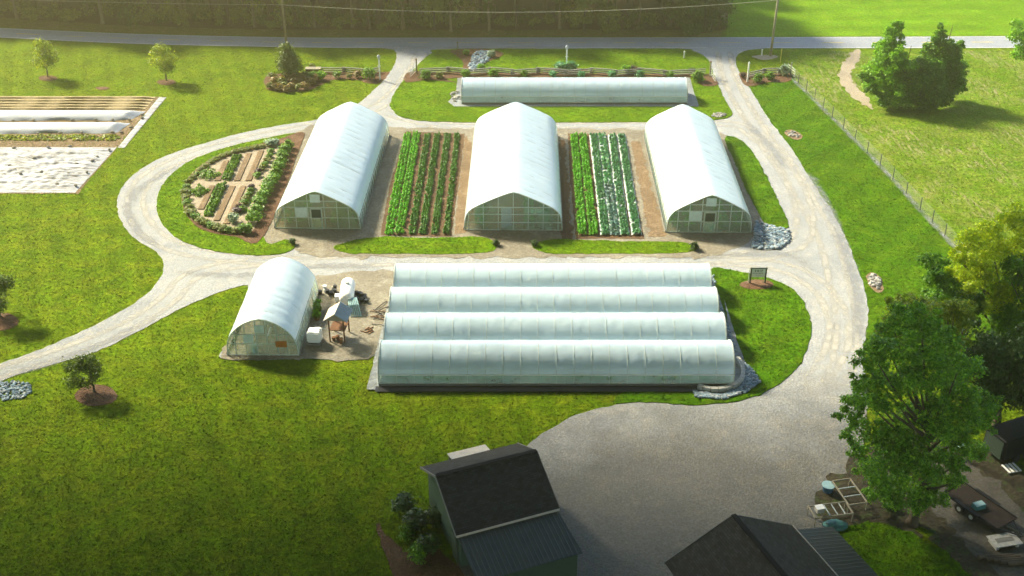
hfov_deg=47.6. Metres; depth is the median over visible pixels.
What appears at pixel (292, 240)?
shrub
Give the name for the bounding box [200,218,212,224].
edging bush
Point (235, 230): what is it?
edging bush
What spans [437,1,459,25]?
understory bush
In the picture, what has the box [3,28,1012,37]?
painted edge line
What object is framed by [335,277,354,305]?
storage tank
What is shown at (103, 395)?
mulch
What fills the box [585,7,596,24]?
understory bush
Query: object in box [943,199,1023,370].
golden tree
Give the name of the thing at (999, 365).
dark evergreen
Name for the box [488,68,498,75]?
shrub
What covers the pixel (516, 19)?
woodland tree
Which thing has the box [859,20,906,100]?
slender tree
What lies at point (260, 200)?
boxwood bush
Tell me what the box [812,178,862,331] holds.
loose gravel
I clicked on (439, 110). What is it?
lawn
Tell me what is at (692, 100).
grey pad
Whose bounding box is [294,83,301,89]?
shrub
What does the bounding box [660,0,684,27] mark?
understory bush
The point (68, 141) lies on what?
soil
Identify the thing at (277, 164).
boxwood bush
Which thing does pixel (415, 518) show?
shrub
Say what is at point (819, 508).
storage box
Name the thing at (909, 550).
turf
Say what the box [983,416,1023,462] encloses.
enclosed trailer
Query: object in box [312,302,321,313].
potted shrub
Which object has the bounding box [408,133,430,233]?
crop row
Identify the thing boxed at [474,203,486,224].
crop row
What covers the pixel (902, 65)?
broad tree
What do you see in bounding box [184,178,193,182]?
edging bush
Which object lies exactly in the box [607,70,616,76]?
shrub
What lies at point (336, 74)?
shrub
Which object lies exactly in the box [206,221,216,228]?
edging bush
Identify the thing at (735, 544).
shingled building
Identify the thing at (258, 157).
garden bed
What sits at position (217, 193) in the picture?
planted strip
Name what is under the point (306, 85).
shrub
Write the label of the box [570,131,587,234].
crop row
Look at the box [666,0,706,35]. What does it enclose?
edge tree
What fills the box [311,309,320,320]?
potted shrub
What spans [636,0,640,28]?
woodland tree
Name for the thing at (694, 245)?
shrub
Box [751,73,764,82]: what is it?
shrub
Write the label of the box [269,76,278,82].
shrub
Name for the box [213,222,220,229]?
edging bush
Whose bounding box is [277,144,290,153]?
boxwood bush
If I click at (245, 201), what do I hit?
perennial
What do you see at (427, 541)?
shrub
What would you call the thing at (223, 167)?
garden bed
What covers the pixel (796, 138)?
worn grass
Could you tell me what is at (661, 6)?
woodland tree
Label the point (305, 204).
crop row
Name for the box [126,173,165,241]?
loose gravel
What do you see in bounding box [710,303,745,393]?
stone bed base
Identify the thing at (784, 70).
shrub
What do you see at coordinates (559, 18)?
woodland tree
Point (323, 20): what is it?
understory bush
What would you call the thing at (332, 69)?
split rail fence
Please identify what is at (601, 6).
understory bush
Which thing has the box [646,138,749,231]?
soil
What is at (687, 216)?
crop row
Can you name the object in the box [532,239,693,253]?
lawn
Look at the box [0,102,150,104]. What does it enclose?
raised bed
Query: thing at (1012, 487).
worn ground
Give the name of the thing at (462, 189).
soil
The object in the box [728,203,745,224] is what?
crop row
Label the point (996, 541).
table top
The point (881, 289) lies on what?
worn grass
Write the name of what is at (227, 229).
edging bush
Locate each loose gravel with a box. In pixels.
[31,331,123,368]
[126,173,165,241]
[202,265,353,276]
[684,252,795,257]
[749,125,782,163]
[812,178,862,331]
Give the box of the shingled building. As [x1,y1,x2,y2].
[664,513,877,575]
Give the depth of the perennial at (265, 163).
123.66 m
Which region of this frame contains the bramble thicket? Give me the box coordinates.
[856,54,958,110]
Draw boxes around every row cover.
[0,110,143,120]
[0,122,129,133]
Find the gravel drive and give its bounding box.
[0,46,868,575]
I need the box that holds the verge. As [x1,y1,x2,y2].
[0,17,722,37]
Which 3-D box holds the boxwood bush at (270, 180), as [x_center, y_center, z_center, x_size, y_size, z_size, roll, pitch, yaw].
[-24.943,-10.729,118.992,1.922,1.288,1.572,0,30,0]
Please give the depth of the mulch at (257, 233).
116.65 m
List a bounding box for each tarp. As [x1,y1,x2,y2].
[0,147,116,192]
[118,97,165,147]
[822,519,847,530]
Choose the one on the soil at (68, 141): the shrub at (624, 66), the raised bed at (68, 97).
the raised bed at (68, 97)
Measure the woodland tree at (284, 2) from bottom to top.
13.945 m
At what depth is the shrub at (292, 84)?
143.86 m
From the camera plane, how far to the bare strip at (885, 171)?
122.75 m
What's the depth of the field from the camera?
170.09 m
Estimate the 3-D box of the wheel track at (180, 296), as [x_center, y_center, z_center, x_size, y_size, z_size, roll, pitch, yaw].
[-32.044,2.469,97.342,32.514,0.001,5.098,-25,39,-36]
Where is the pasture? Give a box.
[788,50,1023,289]
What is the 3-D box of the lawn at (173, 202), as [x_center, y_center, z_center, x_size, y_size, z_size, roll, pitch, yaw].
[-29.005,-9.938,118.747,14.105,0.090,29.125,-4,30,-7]
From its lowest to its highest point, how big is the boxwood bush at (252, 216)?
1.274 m
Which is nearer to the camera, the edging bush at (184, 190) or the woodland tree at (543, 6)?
the edging bush at (184, 190)
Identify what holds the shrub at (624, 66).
on the lawn at (439, 110)
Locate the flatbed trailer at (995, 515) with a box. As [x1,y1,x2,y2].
[943,483,1022,536]
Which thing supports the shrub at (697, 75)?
on the mulch at (710, 81)
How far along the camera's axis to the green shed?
71.40 m
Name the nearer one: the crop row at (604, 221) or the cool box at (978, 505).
the cool box at (978, 505)
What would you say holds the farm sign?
on the mulch at (757, 284)
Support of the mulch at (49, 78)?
on the ground at (12, 211)
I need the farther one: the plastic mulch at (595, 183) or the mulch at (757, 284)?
the plastic mulch at (595, 183)
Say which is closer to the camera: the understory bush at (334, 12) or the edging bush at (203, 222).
the edging bush at (203, 222)
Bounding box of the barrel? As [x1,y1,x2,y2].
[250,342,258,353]
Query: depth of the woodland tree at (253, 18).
165.15 m
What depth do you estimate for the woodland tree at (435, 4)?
162.01 m
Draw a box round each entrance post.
[377,54,380,79]
[565,45,568,60]
[747,61,749,81]
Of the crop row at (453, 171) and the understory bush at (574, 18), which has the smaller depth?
the crop row at (453, 171)
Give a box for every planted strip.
[188,183,210,196]
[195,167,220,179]
[203,180,226,216]
[222,153,241,180]
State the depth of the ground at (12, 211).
86.46 m
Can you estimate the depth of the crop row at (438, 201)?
119.60 m
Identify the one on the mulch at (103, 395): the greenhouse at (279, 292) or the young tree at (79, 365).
the young tree at (79, 365)
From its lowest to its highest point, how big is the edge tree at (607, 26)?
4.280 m
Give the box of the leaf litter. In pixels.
[0,0,727,30]
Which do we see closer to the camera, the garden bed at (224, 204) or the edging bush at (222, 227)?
the edging bush at (222, 227)
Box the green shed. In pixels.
[420,443,581,575]
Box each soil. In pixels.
[0,97,157,193]
[276,136,386,227]
[381,131,464,236]
[455,136,471,233]
[465,193,560,228]
[558,140,573,238]
[568,133,643,238]
[631,141,667,236]
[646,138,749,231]
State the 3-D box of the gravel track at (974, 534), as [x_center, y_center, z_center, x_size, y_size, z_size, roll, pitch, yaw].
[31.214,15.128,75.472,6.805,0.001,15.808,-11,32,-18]
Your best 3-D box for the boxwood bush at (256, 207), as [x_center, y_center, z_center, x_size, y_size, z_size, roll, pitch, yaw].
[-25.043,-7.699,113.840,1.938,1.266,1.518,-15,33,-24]
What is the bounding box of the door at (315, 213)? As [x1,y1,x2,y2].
[310,208,323,228]
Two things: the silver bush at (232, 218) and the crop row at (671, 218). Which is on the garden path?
the silver bush at (232, 218)
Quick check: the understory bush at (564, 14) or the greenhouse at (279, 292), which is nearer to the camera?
the greenhouse at (279, 292)
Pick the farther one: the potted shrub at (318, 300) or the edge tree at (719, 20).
the edge tree at (719, 20)
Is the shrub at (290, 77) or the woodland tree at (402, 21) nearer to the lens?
the shrub at (290, 77)
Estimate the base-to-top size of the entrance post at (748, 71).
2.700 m
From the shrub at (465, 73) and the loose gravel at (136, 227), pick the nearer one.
the loose gravel at (136, 227)
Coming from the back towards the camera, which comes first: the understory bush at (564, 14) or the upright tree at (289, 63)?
the understory bush at (564, 14)
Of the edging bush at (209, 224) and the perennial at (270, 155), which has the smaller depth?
the edging bush at (209, 224)
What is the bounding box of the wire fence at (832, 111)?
[790,62,968,252]
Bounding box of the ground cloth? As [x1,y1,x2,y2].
[375,386,703,391]
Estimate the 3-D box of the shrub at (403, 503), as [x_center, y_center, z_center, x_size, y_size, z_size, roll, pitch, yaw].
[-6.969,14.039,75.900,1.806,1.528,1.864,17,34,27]
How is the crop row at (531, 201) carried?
on the soil at (506, 200)
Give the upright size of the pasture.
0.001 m
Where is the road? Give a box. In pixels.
[0,28,1022,47]
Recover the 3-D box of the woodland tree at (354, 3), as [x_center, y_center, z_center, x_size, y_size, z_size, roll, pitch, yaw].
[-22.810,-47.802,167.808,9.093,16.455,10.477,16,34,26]
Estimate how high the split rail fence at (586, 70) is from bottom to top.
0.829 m
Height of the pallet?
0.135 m
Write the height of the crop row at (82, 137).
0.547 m
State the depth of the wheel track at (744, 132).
133.45 m
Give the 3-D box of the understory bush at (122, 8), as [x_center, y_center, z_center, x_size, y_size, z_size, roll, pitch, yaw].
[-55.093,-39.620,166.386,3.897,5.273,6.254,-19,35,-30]
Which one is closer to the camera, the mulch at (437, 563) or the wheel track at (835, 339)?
the mulch at (437, 563)
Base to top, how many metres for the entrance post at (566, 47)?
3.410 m
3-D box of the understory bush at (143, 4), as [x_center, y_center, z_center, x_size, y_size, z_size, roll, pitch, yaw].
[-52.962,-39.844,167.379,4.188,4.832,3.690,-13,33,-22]
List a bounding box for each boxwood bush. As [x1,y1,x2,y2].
[237,222,252,234]
[245,210,264,223]
[247,203,265,213]
[250,194,267,206]
[253,189,271,200]
[259,181,273,192]
[261,177,275,186]
[265,172,279,183]
[268,167,283,176]
[270,160,285,169]
[273,155,288,165]
[275,149,288,158]
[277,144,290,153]
[281,138,293,149]
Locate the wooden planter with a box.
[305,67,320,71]
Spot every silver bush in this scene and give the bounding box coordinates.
[227,212,240,222]
[264,138,279,147]
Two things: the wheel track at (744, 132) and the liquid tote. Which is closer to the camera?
the liquid tote
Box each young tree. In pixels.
[0,272,18,316]
[29,37,62,76]
[61,351,106,392]
[147,41,180,80]
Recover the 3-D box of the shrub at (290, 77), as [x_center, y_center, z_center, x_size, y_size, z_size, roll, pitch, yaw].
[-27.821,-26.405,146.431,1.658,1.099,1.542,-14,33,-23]
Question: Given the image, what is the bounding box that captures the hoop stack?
[348,297,361,316]
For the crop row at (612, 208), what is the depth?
114.26 m
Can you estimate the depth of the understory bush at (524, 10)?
167.06 m
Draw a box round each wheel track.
[0,256,267,367]
[0,264,261,378]
[125,56,832,361]
[141,105,851,377]
[389,116,753,139]
[394,112,765,138]
[693,54,815,263]
[717,53,798,254]
[717,55,839,360]
[729,56,859,370]
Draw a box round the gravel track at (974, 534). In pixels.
[918,444,1023,575]
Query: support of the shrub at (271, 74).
on the mulch at (330, 76)
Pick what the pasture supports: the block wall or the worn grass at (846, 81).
the worn grass at (846, 81)
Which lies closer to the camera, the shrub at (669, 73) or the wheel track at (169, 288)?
the wheel track at (169, 288)
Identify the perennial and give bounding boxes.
[232,207,243,212]
[238,204,247,210]
[239,198,250,204]
[245,191,253,195]
[252,171,261,178]
[260,161,268,165]
[263,157,271,161]
[264,153,273,157]
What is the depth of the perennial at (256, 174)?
121.27 m
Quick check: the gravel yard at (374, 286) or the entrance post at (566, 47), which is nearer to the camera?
the gravel yard at (374, 286)
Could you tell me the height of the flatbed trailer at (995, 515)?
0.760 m
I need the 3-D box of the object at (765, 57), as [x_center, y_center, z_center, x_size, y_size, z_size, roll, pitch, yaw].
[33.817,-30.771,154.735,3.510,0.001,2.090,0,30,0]
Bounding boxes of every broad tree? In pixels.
[871,42,921,108]
[915,251,987,333]
[942,40,970,99]
[985,253,1023,400]
[1005,18,1023,60]
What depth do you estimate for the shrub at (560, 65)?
148.99 m
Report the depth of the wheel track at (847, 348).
106.44 m
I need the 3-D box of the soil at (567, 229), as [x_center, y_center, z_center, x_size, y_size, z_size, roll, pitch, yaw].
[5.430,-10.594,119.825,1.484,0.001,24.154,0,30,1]
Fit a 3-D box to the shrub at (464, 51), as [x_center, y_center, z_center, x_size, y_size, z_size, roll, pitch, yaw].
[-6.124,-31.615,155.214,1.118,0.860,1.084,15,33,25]
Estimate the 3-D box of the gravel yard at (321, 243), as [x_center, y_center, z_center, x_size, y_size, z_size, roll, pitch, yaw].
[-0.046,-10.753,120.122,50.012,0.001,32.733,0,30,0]
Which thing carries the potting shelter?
on the gravel yard at (374, 286)
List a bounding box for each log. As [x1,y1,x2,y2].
[978,553,1013,559]
[985,555,1020,560]
[993,557,1023,562]
[1000,559,1023,563]
[1007,561,1023,565]
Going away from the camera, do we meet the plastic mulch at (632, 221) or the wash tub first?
the wash tub
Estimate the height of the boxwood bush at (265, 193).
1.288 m
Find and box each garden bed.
[198,185,214,208]
[214,186,235,219]
[215,160,228,180]
[224,186,245,223]
[235,153,251,180]
[245,150,263,180]
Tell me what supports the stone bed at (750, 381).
on the stone bed base at (738, 352)
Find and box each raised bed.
[0,96,154,98]
[0,99,152,101]
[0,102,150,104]
[0,104,147,106]
[0,107,145,109]
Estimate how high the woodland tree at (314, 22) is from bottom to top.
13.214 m
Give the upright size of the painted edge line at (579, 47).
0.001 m
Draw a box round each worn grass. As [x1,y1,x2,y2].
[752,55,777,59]
[785,130,801,139]
[837,49,872,109]
[866,272,883,292]
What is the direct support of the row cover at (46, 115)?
on the soil at (68, 141)
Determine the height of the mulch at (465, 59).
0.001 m
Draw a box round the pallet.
[1001,462,1021,473]
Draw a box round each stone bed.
[0,380,31,400]
[450,90,463,101]
[467,50,490,70]
[692,359,760,399]
[711,112,726,117]
[712,275,736,355]
[751,220,791,249]
[785,130,799,137]
[867,273,881,288]
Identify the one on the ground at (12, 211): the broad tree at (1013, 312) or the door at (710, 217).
the broad tree at (1013, 312)
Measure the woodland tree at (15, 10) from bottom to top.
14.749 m
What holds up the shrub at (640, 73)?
on the mulch at (710, 81)
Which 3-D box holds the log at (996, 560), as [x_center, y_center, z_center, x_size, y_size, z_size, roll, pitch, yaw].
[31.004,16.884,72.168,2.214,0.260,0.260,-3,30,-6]
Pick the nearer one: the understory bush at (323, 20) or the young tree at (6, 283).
the young tree at (6, 283)
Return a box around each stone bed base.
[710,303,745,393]
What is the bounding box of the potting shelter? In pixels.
[323,302,352,342]
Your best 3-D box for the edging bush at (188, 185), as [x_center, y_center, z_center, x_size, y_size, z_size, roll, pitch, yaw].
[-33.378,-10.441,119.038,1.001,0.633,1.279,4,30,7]
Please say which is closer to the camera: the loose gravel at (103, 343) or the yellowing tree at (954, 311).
the yellowing tree at (954, 311)
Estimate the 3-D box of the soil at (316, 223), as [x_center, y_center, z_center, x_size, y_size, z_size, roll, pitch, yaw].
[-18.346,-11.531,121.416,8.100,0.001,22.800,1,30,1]
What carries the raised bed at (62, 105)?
on the soil at (68, 141)
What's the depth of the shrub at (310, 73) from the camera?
146.79 m
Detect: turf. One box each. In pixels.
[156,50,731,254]
[615,79,1021,575]
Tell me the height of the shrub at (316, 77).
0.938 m
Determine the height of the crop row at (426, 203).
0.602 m
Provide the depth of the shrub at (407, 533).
73.74 m
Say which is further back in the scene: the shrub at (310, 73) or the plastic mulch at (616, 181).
the shrub at (310, 73)
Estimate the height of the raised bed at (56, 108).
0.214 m
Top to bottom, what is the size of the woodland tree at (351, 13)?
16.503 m
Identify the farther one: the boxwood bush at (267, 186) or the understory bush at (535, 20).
the understory bush at (535, 20)
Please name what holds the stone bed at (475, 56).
on the lawn at (439, 110)
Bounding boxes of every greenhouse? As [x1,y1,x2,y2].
[226,257,318,355]
[274,102,389,229]
[463,102,562,230]
[643,104,751,232]
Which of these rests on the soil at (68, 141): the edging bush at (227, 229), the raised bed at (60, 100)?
the raised bed at (60, 100)
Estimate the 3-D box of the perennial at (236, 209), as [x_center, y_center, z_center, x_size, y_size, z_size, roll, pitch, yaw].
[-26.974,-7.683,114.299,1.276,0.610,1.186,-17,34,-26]
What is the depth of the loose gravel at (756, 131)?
131.90 m
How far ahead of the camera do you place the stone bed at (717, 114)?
136.37 m
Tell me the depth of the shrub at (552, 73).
147.52 m
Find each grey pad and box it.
[367,281,735,389]
[448,77,698,106]
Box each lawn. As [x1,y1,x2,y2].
[157,133,295,255]
[334,236,496,253]
[389,48,731,122]
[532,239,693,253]
[614,267,811,404]
[725,136,788,227]
[749,77,1014,371]
[839,520,969,575]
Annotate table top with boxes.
[986,532,1022,550]
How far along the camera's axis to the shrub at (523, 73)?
147.79 m
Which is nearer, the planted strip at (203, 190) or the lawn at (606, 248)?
the lawn at (606, 248)
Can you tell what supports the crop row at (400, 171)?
on the soil at (442, 220)
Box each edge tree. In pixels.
[595,6,620,33]
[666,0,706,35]
[685,0,722,32]
[702,0,736,28]
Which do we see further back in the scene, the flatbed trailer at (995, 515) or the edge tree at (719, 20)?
the edge tree at (719, 20)
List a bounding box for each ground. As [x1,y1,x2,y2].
[0,27,1023,575]
[815,431,1023,575]
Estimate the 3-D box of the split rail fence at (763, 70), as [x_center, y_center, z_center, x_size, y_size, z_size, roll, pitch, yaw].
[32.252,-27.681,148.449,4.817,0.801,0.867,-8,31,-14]
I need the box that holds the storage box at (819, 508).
[814,504,824,513]
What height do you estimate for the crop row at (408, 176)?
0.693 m
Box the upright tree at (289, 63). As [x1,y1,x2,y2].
[270,41,307,76]
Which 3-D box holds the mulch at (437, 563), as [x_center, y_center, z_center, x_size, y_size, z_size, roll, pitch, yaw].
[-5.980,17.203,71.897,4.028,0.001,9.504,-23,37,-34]
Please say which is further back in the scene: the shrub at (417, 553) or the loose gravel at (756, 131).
the loose gravel at (756, 131)
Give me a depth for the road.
160.45 m
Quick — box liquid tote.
[306,327,324,345]
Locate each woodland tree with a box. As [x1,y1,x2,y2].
[12,0,18,19]
[98,0,104,23]
[247,0,256,27]
[271,0,294,29]
[311,0,316,27]
[350,0,353,27]
[353,0,356,14]
[366,0,370,29]
[399,0,404,28]
[423,0,453,29]
[433,0,462,31]
[482,0,503,31]
[492,0,495,14]
[514,0,517,27]
[542,0,544,13]
[545,0,547,20]
[555,0,561,29]
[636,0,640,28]
[659,0,662,20]
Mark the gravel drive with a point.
(642, 488)
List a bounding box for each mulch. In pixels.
[0,313,18,329]
[39,75,56,80]
[75,384,117,405]
[96,87,108,89]
[157,79,175,84]
[182,132,304,243]
[263,72,389,91]
[376,523,463,575]
[404,71,717,85]
[450,49,502,69]
[589,135,609,234]
[598,134,619,234]
[608,134,629,234]
[617,135,641,234]
[739,72,791,85]
[739,279,772,288]
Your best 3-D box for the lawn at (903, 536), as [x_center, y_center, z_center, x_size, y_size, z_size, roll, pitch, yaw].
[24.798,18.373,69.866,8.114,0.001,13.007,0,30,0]
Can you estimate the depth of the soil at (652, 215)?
117.54 m
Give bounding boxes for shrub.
[266,72,277,76]
[266,81,272,88]
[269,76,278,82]
[274,82,283,89]
[275,76,287,83]
[281,84,290,92]
[286,74,296,81]
[287,82,294,89]
[288,238,296,243]
[290,75,302,83]
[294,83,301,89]
[297,74,307,81]
[300,81,310,88]
[304,76,317,84]
[306,71,315,77]
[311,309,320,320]
[312,298,322,308]
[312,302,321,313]
[313,73,322,80]
[316,70,326,80]
[332,70,341,77]
[353,70,361,77]
[361,67,376,78]
[391,491,420,514]
[396,523,418,542]
[402,507,428,535]
[404,541,426,564]
[416,533,443,553]
[418,69,431,79]
[424,503,441,527]
[433,71,443,78]
[461,49,469,54]
[461,69,469,76]
[476,63,485,70]
[486,50,495,56]
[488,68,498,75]
[491,239,499,245]
[519,69,527,76]
[530,239,537,245]
[548,70,556,76]
[553,61,567,70]
[565,60,580,71]
[578,71,584,76]
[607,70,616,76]
[619,64,631,72]
[634,70,643,76]
[665,71,673,76]
[689,241,699,249]
[690,69,704,81]
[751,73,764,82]
[765,71,774,79]
[776,63,791,75]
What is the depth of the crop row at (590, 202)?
119.07 m
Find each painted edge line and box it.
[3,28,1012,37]
[4,37,1014,47]
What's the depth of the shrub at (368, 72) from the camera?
146.68 m
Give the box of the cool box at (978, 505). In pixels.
[971,500,985,510]
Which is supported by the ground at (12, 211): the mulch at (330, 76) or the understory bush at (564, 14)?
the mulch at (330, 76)
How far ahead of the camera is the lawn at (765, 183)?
119.98 m
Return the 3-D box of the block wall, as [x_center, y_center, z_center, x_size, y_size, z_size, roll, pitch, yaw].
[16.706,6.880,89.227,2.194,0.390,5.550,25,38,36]
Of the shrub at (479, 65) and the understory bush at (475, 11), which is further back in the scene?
the understory bush at (475, 11)
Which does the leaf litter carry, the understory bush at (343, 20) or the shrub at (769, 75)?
the understory bush at (343, 20)
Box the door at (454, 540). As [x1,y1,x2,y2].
[451,530,457,562]
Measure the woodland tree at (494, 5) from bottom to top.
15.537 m
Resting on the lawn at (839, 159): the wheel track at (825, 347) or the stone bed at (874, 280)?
the stone bed at (874, 280)
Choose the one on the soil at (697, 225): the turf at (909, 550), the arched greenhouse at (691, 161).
the arched greenhouse at (691, 161)
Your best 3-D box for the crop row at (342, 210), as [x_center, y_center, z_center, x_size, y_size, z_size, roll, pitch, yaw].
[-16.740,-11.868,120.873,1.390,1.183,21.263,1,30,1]
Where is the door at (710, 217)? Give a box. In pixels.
[702,212,716,232]
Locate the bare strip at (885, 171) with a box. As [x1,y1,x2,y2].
[794,81,960,251]
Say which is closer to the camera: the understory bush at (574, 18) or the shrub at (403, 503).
the shrub at (403, 503)
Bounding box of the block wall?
[697,356,744,392]
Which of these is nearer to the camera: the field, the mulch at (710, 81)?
the mulch at (710, 81)
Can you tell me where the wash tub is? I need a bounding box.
[822,481,834,493]
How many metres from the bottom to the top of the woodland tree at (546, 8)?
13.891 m
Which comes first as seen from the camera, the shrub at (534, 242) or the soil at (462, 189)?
the shrub at (534, 242)
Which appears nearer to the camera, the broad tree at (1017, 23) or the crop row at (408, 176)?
the crop row at (408, 176)
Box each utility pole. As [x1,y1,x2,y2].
[281,0,286,41]
[769,0,778,55]
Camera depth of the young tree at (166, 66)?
145.08 m
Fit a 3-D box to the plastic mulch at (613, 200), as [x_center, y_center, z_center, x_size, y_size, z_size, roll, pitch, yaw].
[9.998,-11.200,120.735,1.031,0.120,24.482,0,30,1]
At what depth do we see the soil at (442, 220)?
119.18 m
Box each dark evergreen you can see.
[949,314,1023,425]
[996,322,1023,424]
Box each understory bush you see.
[52,8,85,21]
[108,0,141,26]
[131,0,160,22]
[295,2,321,27]
[312,3,331,25]
[321,0,343,22]
[330,14,360,29]
[344,4,358,24]
[354,0,381,26]
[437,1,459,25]
[449,0,480,24]
[478,1,497,23]
[509,7,534,22]
[528,16,542,26]
[549,0,573,22]
[561,1,595,27]
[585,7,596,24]
[592,0,621,28]
[624,5,652,30]
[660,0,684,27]
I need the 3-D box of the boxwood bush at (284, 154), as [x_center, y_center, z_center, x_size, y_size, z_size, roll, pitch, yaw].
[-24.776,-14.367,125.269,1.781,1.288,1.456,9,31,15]
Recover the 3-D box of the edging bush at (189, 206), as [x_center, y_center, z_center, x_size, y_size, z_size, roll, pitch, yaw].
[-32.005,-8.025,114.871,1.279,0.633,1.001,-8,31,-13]
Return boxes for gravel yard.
[221,269,393,361]
[263,124,760,259]
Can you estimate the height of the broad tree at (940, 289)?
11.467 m
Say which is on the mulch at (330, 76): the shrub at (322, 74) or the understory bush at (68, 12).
the shrub at (322, 74)
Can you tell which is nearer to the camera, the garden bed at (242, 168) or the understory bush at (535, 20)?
the garden bed at (242, 168)
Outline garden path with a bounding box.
[189,146,281,233]
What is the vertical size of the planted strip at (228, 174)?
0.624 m
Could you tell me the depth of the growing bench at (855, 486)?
76.84 m
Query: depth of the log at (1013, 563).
71.78 m
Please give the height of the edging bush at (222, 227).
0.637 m
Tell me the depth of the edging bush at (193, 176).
121.02 m
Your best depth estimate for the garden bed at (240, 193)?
116.65 m
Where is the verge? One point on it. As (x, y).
(79, 26)
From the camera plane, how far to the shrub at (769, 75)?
146.85 m
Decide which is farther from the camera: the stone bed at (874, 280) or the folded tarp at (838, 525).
the stone bed at (874, 280)
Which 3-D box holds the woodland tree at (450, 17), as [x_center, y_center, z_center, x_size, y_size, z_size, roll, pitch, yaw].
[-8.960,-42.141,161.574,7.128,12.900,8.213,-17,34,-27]
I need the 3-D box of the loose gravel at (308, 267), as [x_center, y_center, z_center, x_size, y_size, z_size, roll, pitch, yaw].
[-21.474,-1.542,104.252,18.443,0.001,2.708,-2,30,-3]
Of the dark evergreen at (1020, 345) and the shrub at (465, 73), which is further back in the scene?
the shrub at (465, 73)
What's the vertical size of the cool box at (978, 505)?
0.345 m
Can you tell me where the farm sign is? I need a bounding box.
[748,267,767,282]
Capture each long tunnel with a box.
[378,339,734,385]
[383,312,726,339]
[388,286,718,312]
[393,263,711,286]
[461,77,687,103]
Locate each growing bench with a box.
[807,501,853,526]
[831,478,867,512]
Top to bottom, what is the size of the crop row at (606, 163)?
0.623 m
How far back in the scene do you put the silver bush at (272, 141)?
128.34 m
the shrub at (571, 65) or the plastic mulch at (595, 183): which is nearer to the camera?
the plastic mulch at (595, 183)
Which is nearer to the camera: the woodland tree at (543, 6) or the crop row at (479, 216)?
the crop row at (479, 216)
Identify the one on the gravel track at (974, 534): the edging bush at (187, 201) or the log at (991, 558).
the log at (991, 558)
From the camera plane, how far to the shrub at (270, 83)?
144.02 m
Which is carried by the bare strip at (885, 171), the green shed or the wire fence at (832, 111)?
the wire fence at (832, 111)
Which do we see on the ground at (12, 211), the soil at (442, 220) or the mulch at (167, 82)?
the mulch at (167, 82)
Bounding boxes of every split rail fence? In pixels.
[321,67,380,72]
[419,67,705,75]
[749,68,779,76]
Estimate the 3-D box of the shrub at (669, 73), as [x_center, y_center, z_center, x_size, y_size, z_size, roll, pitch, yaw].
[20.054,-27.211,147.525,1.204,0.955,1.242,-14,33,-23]
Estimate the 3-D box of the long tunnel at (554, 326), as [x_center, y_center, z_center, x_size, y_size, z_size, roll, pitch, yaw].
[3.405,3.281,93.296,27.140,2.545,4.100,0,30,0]
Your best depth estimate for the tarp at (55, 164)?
123.37 m
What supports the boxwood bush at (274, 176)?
on the mulch at (257, 233)
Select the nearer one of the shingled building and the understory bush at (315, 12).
the shingled building
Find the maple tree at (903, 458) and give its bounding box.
[830,300,1003,528]
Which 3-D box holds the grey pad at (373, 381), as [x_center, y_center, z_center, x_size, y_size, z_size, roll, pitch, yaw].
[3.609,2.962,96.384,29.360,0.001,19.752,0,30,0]
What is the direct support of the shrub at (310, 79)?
on the mulch at (330, 76)
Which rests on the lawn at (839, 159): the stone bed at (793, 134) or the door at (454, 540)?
the stone bed at (793, 134)
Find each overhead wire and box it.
[38,0,277,4]
[282,0,776,12]
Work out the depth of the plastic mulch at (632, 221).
119.48 m
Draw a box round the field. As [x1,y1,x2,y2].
[726,0,1023,36]
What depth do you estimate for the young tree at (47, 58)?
146.25 m
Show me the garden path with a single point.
(203, 182)
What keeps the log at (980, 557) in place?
on the gravel track at (974, 534)
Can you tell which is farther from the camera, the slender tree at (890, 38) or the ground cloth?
the slender tree at (890, 38)
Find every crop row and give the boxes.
[0,133,120,140]
[281,195,304,223]
[297,192,315,221]
[330,202,346,222]
[345,208,359,223]
[384,132,411,234]
[394,130,420,233]
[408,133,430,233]
[418,131,440,233]
[431,132,451,233]
[442,131,459,233]
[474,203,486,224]
[523,196,535,224]
[539,202,550,223]
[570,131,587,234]
[579,132,597,234]
[589,133,609,234]
[598,132,613,184]
[604,182,619,234]
[609,132,629,234]
[618,133,640,233]
[656,174,680,225]
[682,205,695,225]
[711,196,728,227]
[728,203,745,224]
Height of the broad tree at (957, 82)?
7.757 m
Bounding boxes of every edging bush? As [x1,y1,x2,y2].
[180,187,190,195]
[181,193,191,199]
[181,208,197,215]
[182,183,191,188]
[182,198,192,204]
[183,203,194,209]
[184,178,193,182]
[188,174,196,179]
[190,212,200,218]
[194,216,204,221]
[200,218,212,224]
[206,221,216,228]
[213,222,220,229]
[214,224,226,232]
[224,225,232,233]
[230,226,238,233]
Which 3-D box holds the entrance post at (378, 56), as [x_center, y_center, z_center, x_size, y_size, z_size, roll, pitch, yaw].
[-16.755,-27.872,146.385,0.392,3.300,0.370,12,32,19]
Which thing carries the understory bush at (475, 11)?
on the leaf litter
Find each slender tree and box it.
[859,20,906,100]
[919,22,966,82]
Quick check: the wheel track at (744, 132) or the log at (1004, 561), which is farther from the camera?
the wheel track at (744, 132)

